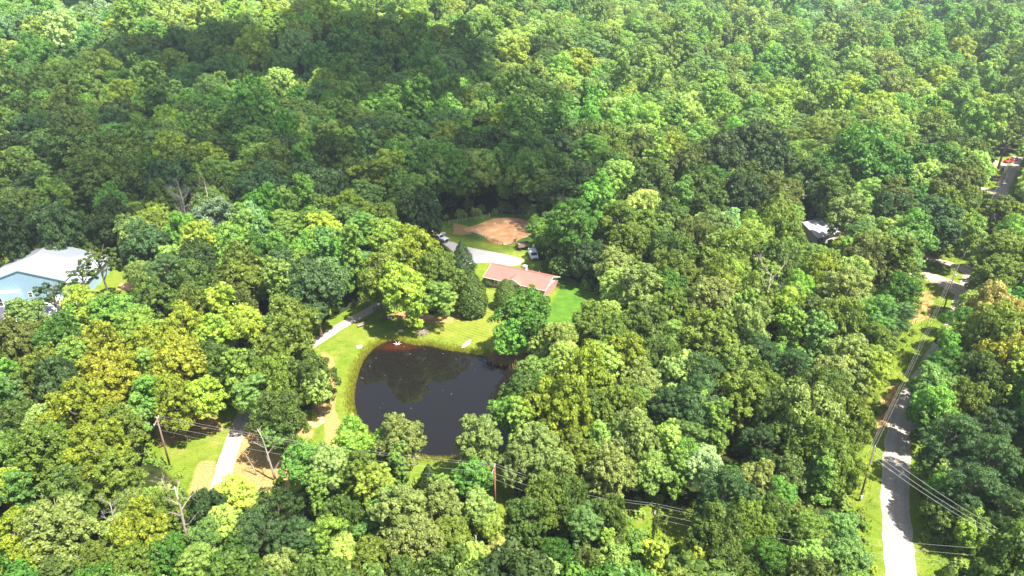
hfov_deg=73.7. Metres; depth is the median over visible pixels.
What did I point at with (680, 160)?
broadleaf tree
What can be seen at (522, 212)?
rail fence
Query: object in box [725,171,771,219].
broadleaf tree
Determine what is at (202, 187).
dead tree
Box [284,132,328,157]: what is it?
broadleaf tree
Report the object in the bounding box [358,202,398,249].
broadleaf tree
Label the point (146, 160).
broadleaf tree
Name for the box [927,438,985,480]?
feathery tree
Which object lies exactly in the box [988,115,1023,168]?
sparse tree
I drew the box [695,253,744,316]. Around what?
broadleaf tree
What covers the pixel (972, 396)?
broadleaf tree
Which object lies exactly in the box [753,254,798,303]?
dead tree
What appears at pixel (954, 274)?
utility pole
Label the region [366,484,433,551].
broadleaf tree
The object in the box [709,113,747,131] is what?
feathery tree
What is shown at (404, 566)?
broadleaf tree
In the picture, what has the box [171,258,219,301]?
broadleaf tree
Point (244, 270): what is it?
broadleaf tree
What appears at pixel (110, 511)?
dead tree
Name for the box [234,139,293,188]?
broadleaf tree
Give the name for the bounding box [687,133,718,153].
broadleaf tree
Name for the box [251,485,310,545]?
feathery tree
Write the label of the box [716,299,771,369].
broadleaf tree
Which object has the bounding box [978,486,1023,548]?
feathery tree
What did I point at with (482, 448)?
broadleaf tree
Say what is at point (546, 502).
broadleaf tree
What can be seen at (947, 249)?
bush
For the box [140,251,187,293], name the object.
feathery tree
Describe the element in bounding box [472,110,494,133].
vine hung tree
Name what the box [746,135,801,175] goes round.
broadleaf tree
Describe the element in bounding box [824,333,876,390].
broadleaf tree
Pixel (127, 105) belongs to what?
broadleaf tree
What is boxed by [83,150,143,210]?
broadleaf tree
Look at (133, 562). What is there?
broadleaf tree
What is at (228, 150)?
feathery tree
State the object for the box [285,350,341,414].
broadleaf tree
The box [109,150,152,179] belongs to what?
broadleaf tree
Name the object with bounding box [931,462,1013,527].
feathery tree
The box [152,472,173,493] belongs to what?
dead tree
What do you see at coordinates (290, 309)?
broadleaf tree
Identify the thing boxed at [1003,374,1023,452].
broadleaf tree
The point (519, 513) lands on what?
broadleaf tree
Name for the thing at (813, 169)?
broadleaf tree
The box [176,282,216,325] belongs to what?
broadleaf tree
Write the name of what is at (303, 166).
broadleaf tree
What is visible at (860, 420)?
broadleaf tree
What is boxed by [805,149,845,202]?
broadleaf tree
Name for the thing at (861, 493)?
utility pole
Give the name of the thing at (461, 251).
evergreen tree
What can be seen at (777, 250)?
broadleaf tree
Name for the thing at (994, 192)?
farm lane
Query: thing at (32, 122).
broadleaf tree
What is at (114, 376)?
broadleaf tree
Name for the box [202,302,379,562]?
driveway
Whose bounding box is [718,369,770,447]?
broadleaf tree
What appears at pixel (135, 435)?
broadleaf tree
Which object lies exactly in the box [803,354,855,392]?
broadleaf tree
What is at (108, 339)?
broadleaf tree
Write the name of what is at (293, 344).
broadleaf tree
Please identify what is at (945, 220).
broadleaf tree
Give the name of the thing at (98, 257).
sparse tree
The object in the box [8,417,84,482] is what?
broadleaf tree
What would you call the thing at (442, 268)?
broadleaf tree
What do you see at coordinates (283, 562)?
broadleaf tree
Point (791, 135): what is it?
feathery tree
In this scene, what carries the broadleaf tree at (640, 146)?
on the ground at (198, 453)
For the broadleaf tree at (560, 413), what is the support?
on the ground at (198, 453)
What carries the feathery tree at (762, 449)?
on the ground at (198, 453)
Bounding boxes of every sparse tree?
[32,279,70,310]
[65,263,98,286]
[77,243,122,294]
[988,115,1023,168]
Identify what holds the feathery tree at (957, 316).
on the ground at (198, 453)
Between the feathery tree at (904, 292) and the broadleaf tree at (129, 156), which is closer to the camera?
the feathery tree at (904, 292)
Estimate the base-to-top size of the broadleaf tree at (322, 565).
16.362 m
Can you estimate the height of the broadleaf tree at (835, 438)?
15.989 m
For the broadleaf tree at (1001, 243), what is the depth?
157.09 m
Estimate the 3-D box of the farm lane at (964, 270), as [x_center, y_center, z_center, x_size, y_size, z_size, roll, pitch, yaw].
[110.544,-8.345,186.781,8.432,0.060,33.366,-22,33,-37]
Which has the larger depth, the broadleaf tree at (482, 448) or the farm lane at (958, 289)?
the farm lane at (958, 289)
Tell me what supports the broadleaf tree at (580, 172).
on the ground at (198, 453)
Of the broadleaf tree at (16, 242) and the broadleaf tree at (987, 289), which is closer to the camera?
the broadleaf tree at (987, 289)
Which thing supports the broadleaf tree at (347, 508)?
on the ground at (198, 453)
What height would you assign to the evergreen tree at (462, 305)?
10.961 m
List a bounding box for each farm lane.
[909,269,969,295]
[924,255,972,276]
[981,187,1016,205]
[991,160,1022,170]
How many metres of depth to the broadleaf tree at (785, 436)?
102.31 m
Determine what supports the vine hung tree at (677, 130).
on the ground at (198, 453)
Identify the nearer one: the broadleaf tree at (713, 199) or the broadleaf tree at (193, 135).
the broadleaf tree at (713, 199)
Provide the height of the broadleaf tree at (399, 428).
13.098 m
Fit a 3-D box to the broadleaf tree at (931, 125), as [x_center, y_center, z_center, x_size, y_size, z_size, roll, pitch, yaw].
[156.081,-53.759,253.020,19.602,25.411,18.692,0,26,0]
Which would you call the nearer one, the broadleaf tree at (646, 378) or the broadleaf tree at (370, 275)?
the broadleaf tree at (646, 378)
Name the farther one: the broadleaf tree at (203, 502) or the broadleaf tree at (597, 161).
the broadleaf tree at (597, 161)
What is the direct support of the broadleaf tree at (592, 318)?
on the ground at (198, 453)
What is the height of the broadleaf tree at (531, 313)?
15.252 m
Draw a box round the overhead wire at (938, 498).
[875,453,995,532]
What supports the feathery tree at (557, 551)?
on the ground at (198, 453)
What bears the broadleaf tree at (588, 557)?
on the ground at (198, 453)
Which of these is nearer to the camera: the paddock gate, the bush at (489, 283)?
the bush at (489, 283)
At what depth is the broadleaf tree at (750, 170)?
203.70 m
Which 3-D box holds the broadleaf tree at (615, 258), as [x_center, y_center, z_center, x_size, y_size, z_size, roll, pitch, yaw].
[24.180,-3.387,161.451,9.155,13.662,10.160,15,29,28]
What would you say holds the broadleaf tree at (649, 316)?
on the ground at (198, 453)
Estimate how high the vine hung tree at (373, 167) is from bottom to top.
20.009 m
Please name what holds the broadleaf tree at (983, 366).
on the ground at (198, 453)
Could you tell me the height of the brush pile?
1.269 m
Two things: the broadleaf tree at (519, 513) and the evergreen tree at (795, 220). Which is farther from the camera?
the evergreen tree at (795, 220)
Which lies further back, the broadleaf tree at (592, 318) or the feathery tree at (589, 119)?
the feathery tree at (589, 119)
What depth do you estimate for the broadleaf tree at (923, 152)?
207.10 m
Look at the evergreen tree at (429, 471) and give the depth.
100.54 m
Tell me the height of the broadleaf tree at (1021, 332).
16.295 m
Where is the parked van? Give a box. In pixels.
[528,247,537,259]
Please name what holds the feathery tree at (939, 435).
on the ground at (198, 453)
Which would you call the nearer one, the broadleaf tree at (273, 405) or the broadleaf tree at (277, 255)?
the broadleaf tree at (273, 405)
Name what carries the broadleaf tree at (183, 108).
on the ground at (198, 453)
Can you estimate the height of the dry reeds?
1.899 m
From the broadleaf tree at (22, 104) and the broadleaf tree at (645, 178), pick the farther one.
the broadleaf tree at (22, 104)
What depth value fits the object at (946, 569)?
89.24 m
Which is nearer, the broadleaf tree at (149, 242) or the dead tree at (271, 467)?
the dead tree at (271, 467)
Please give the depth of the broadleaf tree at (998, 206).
180.26 m
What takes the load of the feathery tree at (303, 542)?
on the ground at (198, 453)
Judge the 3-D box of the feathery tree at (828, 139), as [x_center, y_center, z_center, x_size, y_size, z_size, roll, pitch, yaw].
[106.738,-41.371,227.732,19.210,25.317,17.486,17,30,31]
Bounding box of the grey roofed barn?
[801,217,843,243]
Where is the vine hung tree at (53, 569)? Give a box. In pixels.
[37,554,75,575]
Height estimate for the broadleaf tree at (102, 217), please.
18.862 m
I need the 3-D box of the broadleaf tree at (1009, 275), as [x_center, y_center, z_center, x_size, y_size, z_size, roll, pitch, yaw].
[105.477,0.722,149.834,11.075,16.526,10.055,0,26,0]
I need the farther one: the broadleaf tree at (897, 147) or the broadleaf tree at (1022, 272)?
the broadleaf tree at (897, 147)
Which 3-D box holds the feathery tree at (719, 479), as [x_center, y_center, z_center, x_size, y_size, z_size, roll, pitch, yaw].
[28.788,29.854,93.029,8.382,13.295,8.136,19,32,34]
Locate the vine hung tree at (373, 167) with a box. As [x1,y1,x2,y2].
[346,160,386,199]
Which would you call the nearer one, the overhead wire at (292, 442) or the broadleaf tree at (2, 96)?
the overhead wire at (292, 442)
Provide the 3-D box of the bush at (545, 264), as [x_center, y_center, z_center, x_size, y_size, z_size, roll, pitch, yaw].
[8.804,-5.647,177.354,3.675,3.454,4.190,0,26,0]
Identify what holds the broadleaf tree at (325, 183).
on the ground at (198, 453)
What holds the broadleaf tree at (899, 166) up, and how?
on the ground at (198, 453)
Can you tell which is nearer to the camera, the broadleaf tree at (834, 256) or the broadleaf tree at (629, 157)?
the broadleaf tree at (834, 256)
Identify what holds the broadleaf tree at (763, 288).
on the ground at (198, 453)
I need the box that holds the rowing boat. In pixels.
[462,340,470,347]
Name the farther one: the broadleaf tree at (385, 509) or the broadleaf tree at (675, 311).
the broadleaf tree at (675, 311)
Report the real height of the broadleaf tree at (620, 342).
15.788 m
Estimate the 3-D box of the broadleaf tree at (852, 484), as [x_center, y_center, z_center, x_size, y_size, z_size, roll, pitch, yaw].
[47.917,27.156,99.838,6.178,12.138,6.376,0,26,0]
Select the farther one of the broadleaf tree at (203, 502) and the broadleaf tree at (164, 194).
the broadleaf tree at (164, 194)
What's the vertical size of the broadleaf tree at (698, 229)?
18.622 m
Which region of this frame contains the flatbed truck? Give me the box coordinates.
[431,233,448,242]
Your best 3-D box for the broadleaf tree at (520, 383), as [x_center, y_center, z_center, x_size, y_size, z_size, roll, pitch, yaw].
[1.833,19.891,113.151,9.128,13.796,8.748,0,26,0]
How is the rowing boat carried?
on the ground at (198, 453)
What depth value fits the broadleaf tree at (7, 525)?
85.84 m
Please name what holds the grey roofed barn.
on the ground at (198, 453)
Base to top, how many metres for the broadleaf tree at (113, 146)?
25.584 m
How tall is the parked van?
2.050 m
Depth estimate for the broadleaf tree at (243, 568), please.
71.46 m
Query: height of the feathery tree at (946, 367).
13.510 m
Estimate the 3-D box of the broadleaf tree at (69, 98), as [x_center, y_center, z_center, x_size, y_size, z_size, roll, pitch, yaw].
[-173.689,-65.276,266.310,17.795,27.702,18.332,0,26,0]
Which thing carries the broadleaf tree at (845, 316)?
on the ground at (198, 453)
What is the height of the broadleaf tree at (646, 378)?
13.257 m
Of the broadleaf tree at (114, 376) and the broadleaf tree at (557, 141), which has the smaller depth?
the broadleaf tree at (114, 376)
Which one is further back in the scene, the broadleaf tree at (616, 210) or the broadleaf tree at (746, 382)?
the broadleaf tree at (616, 210)
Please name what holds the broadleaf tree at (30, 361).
on the ground at (198, 453)
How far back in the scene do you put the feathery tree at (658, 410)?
109.05 m
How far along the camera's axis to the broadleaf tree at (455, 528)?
86.24 m
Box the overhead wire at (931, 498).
[876,459,993,535]
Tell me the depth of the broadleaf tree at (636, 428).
100.29 m
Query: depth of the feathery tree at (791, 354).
119.47 m
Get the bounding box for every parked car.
[990,175,999,180]
[1003,158,1014,162]
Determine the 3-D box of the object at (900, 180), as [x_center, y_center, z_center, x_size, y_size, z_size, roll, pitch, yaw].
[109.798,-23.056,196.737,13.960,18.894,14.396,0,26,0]
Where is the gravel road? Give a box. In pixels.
[880,153,1023,575]
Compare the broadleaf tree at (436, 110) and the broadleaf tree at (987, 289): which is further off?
the broadleaf tree at (436, 110)
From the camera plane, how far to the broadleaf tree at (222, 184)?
193.49 m
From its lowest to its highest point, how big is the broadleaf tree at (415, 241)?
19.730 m
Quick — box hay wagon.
[514,241,529,250]
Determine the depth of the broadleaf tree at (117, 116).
241.54 m
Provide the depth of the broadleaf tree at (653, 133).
230.64 m
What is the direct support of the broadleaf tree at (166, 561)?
on the ground at (198, 453)
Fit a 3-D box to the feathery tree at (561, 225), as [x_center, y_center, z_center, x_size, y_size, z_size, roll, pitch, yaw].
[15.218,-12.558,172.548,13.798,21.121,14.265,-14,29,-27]
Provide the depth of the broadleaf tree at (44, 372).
110.38 m
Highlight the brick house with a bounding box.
[483,263,559,296]
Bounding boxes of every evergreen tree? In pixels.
[413,464,443,506]
[451,239,476,273]
[454,272,488,319]
[493,278,515,307]
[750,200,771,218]
[756,186,804,237]
[787,213,808,247]
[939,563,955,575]
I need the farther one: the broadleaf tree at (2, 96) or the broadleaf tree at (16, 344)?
the broadleaf tree at (2, 96)
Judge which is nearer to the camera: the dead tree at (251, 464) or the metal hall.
the dead tree at (251, 464)
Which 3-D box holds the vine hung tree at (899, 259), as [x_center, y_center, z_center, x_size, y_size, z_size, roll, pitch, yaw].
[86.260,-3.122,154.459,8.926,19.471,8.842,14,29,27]
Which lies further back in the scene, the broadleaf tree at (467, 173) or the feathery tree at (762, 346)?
the broadleaf tree at (467, 173)
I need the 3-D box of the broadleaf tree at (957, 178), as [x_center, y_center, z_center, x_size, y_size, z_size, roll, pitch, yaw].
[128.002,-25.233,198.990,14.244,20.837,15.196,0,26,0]
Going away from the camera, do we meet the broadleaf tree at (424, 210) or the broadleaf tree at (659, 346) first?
the broadleaf tree at (659, 346)
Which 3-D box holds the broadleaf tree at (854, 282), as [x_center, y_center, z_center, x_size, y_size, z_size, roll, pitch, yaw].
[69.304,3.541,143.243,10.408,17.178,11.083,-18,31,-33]
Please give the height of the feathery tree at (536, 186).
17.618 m
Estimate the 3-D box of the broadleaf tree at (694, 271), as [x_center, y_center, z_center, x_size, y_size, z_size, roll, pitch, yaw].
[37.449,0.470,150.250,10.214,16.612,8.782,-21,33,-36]
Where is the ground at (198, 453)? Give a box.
[0,17,1023,575]
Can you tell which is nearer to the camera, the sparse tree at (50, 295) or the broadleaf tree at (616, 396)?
the broadleaf tree at (616, 396)
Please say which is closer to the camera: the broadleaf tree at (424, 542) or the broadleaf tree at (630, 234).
the broadleaf tree at (424, 542)
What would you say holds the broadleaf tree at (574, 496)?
on the ground at (198, 453)
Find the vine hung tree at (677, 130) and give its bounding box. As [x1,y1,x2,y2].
[660,125,689,152]
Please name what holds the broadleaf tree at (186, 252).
on the ground at (198, 453)
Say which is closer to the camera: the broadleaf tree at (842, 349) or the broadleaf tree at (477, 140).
the broadleaf tree at (842, 349)
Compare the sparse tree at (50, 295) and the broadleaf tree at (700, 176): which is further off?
the broadleaf tree at (700, 176)
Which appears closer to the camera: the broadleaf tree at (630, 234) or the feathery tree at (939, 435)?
the feathery tree at (939, 435)
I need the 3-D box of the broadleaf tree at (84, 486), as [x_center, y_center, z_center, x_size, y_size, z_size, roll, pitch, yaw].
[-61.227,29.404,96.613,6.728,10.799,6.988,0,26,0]
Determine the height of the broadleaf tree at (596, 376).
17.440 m
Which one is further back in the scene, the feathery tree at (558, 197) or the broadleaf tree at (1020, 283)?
the feathery tree at (558, 197)
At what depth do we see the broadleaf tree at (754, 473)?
94.99 m
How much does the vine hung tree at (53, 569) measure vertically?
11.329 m
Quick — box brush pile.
[414,330,428,336]
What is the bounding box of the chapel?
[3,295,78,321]
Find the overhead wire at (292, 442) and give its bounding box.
[170,420,481,464]
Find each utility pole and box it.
[154,415,170,464]
[492,465,495,508]
[651,502,658,539]
[858,445,875,500]
[943,271,956,308]
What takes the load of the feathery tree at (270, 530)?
on the ground at (198, 453)
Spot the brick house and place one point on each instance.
(546, 285)
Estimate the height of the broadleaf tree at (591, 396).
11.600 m
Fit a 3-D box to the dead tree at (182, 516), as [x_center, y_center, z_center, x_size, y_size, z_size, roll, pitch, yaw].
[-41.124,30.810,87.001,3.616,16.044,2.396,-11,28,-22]
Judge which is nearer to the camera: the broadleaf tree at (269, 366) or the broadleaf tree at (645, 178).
the broadleaf tree at (269, 366)
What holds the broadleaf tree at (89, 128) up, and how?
on the ground at (198, 453)
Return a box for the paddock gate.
[486,237,502,244]
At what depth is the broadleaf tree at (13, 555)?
82.20 m
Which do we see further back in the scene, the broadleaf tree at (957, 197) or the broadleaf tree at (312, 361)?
the broadleaf tree at (957, 197)
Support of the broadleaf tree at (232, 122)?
on the ground at (198, 453)
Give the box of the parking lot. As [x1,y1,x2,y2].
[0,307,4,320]
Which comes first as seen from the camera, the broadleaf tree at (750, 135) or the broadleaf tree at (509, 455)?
the broadleaf tree at (509, 455)
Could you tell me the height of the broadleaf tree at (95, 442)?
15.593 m
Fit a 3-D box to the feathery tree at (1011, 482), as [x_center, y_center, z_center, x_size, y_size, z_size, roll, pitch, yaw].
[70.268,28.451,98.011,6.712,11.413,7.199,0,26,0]
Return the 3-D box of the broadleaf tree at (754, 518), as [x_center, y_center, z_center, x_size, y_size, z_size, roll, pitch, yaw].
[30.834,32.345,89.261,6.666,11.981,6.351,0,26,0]
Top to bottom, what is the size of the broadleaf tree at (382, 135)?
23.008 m
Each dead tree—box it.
[96,496,122,539]
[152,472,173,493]
[165,477,198,568]
[168,177,196,214]
[193,172,219,203]
[244,451,257,474]
[254,426,279,478]
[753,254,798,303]
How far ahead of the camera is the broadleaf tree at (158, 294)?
137.03 m
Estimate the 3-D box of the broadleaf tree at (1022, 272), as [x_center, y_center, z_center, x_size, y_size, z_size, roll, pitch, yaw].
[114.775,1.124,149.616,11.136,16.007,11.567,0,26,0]
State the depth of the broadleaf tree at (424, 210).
181.46 m
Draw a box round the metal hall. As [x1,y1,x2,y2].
[0,242,110,305]
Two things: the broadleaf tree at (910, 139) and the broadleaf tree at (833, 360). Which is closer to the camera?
the broadleaf tree at (833, 360)
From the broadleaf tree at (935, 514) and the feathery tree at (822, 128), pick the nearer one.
the broadleaf tree at (935, 514)
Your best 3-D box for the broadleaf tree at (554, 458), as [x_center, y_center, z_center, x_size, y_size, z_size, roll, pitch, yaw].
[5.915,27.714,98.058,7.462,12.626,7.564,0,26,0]
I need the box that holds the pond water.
[353,340,537,458]
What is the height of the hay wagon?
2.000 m
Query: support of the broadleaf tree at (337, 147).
on the ground at (198, 453)
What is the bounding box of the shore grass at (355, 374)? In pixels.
[342,332,555,463]
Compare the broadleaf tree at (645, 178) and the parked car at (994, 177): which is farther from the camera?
the parked car at (994, 177)
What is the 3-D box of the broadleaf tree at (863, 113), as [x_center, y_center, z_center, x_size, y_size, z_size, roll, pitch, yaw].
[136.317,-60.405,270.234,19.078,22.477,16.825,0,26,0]
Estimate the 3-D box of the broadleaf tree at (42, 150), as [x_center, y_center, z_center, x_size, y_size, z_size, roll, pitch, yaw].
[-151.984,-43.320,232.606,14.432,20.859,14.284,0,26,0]
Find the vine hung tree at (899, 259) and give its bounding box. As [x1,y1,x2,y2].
[874,234,922,293]
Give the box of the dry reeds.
[482,350,531,368]
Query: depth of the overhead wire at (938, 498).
91.64 m
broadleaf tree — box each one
[0,91,47,119]
[0,92,7,104]
[0,149,40,193]
[0,200,37,267]
[0,315,42,375]
[0,399,46,452]
[0,505,41,558]
[0,540,54,575]
[5,113,51,145]
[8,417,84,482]
[9,341,68,400]
[24,201,87,250]
[30,83,86,112]
[30,309,85,360]
[31,354,93,416]
[38,129,78,170]
[45,128,101,177]
[51,461,96,505]
[58,417,133,489]
[64,148,102,203]
[69,121,99,141]
[70,318,126,371]
[71,539,110,569]
[72,559,127,575]
[75,349,141,404]
[81,130,149,159]
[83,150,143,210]
[85,194,133,263]
[86,446,148,511]
[93,402,150,465]
[97,106,131,127]
[98,97,150,119]
[104,537,160,575]
[106,493,172,560]
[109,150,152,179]
[118,218,171,266]
[123,322,163,373]
[127,208,182,253]
[130,271,177,319]
[132,150,157,179]
[138,154,194,206]
[141,530,194,575]
[142,177,190,217]
[142,330,214,396]
[145,488,190,538]
[151,372,204,441]
[154,143,214,173]
[159,299,209,343]
[170,252,217,286]
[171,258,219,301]
[175,101,211,138]
[175,237,220,271]
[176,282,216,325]
[181,114,224,151]
[181,168,237,207]
[182,487,231,545]
[190,196,236,238]
[193,338,235,401]
[204,548,280,575]
[205,278,261,347]
[207,532,260,574]
[213,240,284,301]
[217,102,278,157]
[223,348,267,413]
[229,159,291,206]
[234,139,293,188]
[239,230,290,304]
[243,389,310,457]
[249,350,299,405]
[251,315,316,382]
[255,246,297,296]
[257,132,301,166]
[258,546,303,575]
[265,295,321,349]
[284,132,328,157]
[285,160,321,188]
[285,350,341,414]
[285,548,364,575]
[299,168,351,213]
[311,130,357,171]
[320,494,367,554]
[333,156,376,184]
[333,448,381,512]
[345,533,395,575]
[346,115,394,154]
[357,247,399,319]
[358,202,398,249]
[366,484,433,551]
[371,129,409,154]
[372,411,426,469]
[384,513,447,572]
[387,554,430,575]
[395,222,443,281]
[396,185,442,238]
[415,140,454,202]
[417,479,463,526]
[419,249,467,317]
[422,99,453,125]
[427,515,473,560]
[443,142,484,210]
[449,127,494,198]
[454,413,503,469]
[478,530,561,575]
[483,126,513,147]
[487,283,551,354]
[496,369,546,423]
[498,440,535,494]
[505,496,546,549]
[512,420,559,477]
[521,372,593,448]
[524,469,569,537]
[528,446,577,494]
[540,132,581,161]
[550,472,589,534]
[553,122,591,158]
[557,159,598,207]
[559,429,596,479]
[560,338,616,393]
[568,238,607,278]
[571,298,612,356]
[571,541,605,570]
[572,388,609,438]
[581,119,627,157]
[581,492,628,548]
[582,439,637,498]
[586,150,626,199]
[591,309,629,354]
[592,245,636,279]
[592,376,645,422]
[594,143,635,161]
[594,200,639,245]
[606,332,653,407]
[606,406,660,472]
[609,222,651,265]
[617,262,663,309]
[619,300,668,345]
[620,355,662,406]
[623,128,666,170]
[626,160,675,212]
[627,157,674,200]
[628,130,663,157]
[629,209,672,257]
[638,332,684,394]
[646,226,698,271]
[649,266,690,321]
[650,196,689,237]
[650,248,689,276]
[652,288,689,333]
[660,130,687,175]
[666,142,713,183]
[666,253,705,288]
[676,162,724,207]
[676,215,716,267]
[676,307,739,371]
[679,276,740,322]
[684,497,747,559]
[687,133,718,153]
[687,183,729,218]
[695,227,756,274]
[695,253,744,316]
[700,132,749,175]
[706,544,758,575]
[715,117,788,170]
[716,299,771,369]
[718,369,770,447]
[722,160,766,194]
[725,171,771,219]
[728,496,777,559]
[736,457,776,499]
[738,271,781,326]
[740,357,783,417]
[744,380,785,447]
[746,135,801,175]
[749,490,800,544]
[750,238,802,291]
[760,203,804,253]
[762,170,804,207]
[766,412,810,463]
[783,157,827,203]
[783,416,853,500]
[785,293,833,348]
[800,250,842,298]
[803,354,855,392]
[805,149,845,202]
[806,163,857,219]
[807,250,841,269]
[815,266,872,309]
[816,293,867,351]
[824,193,871,235]
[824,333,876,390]
[828,385,876,452]
[830,443,869,505]
[838,231,890,293]
[839,106,873,125]
[852,320,899,366]
[856,149,916,197]
[867,189,917,223]
[871,137,903,164]
[883,129,921,148]
[904,141,973,179]
[906,194,964,266]
[910,106,959,137]
[919,131,962,146]
[920,494,967,540]
[925,184,981,232]
[926,166,981,203]
[939,151,987,200]
[943,131,997,163]
[949,377,991,434]
[951,349,1006,398]
[954,298,1023,358]
[964,254,1023,294]
[964,279,1023,316]
[965,229,1023,276]
[970,333,1023,393]
[975,195,1023,234]
[985,88,1023,152]
[997,305,1023,337]
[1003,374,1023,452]
[1012,277,1023,294]
[1014,264,1023,285]
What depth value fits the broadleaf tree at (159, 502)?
89.84 m
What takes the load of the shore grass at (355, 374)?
on the ground at (198, 453)
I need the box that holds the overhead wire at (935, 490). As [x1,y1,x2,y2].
[876,447,997,528]
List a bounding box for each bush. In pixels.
[486,280,492,286]
[539,260,550,271]
[930,242,954,257]
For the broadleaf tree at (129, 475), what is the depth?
94.68 m
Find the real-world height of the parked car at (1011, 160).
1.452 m
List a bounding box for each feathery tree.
[0,133,35,159]
[0,169,44,195]
[53,160,91,212]
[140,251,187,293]
[192,129,242,163]
[232,503,287,564]
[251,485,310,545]
[279,516,323,563]
[311,130,338,149]
[517,137,553,191]
[526,170,566,213]
[538,176,583,217]
[539,536,580,575]
[543,197,599,274]
[574,117,604,127]
[646,385,689,436]
[667,373,729,443]
[680,351,730,400]
[692,465,758,517]
[702,165,729,189]
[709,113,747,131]
[735,422,781,469]
[739,331,784,375]
[741,536,787,575]
[766,347,812,384]
[780,127,798,140]
[796,117,838,148]
[806,127,859,150]
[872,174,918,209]
[876,271,923,333]
[912,412,987,472]
[918,344,972,376]
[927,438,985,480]
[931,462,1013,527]
[933,306,972,359]
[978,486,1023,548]
[986,449,1023,505]
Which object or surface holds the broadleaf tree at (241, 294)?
on the ground at (198, 453)
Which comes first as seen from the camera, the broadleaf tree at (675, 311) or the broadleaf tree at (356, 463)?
the broadleaf tree at (356, 463)
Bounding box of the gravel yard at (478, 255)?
[438,240,522,265]
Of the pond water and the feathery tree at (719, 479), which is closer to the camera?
the feathery tree at (719, 479)
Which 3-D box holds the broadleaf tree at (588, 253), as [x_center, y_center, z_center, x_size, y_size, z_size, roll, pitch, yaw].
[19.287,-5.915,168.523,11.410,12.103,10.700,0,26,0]
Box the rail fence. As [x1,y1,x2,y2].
[451,209,532,222]
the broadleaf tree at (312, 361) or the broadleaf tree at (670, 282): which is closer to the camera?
the broadleaf tree at (312, 361)
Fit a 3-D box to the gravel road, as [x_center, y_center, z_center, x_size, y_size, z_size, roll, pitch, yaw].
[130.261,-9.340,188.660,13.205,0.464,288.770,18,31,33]
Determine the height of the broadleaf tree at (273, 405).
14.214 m
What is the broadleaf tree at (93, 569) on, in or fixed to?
on the ground at (198, 453)
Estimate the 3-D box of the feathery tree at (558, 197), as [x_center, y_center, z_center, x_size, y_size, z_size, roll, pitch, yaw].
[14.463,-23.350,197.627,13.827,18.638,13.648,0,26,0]
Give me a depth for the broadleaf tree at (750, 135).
216.74 m
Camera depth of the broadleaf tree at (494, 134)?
227.54 m
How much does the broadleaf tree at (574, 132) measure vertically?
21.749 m
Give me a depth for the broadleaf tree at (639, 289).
139.35 m
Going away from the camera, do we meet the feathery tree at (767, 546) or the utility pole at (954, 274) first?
the feathery tree at (767, 546)
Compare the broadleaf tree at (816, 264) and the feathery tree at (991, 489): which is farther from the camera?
the broadleaf tree at (816, 264)
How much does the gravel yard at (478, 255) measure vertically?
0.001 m
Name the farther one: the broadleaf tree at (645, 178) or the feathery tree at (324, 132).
the feathery tree at (324, 132)
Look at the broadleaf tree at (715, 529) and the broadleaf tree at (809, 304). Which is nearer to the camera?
the broadleaf tree at (715, 529)
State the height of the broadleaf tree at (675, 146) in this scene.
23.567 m
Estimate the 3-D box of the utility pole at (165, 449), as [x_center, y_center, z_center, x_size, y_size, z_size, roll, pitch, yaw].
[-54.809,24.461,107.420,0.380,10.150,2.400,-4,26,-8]

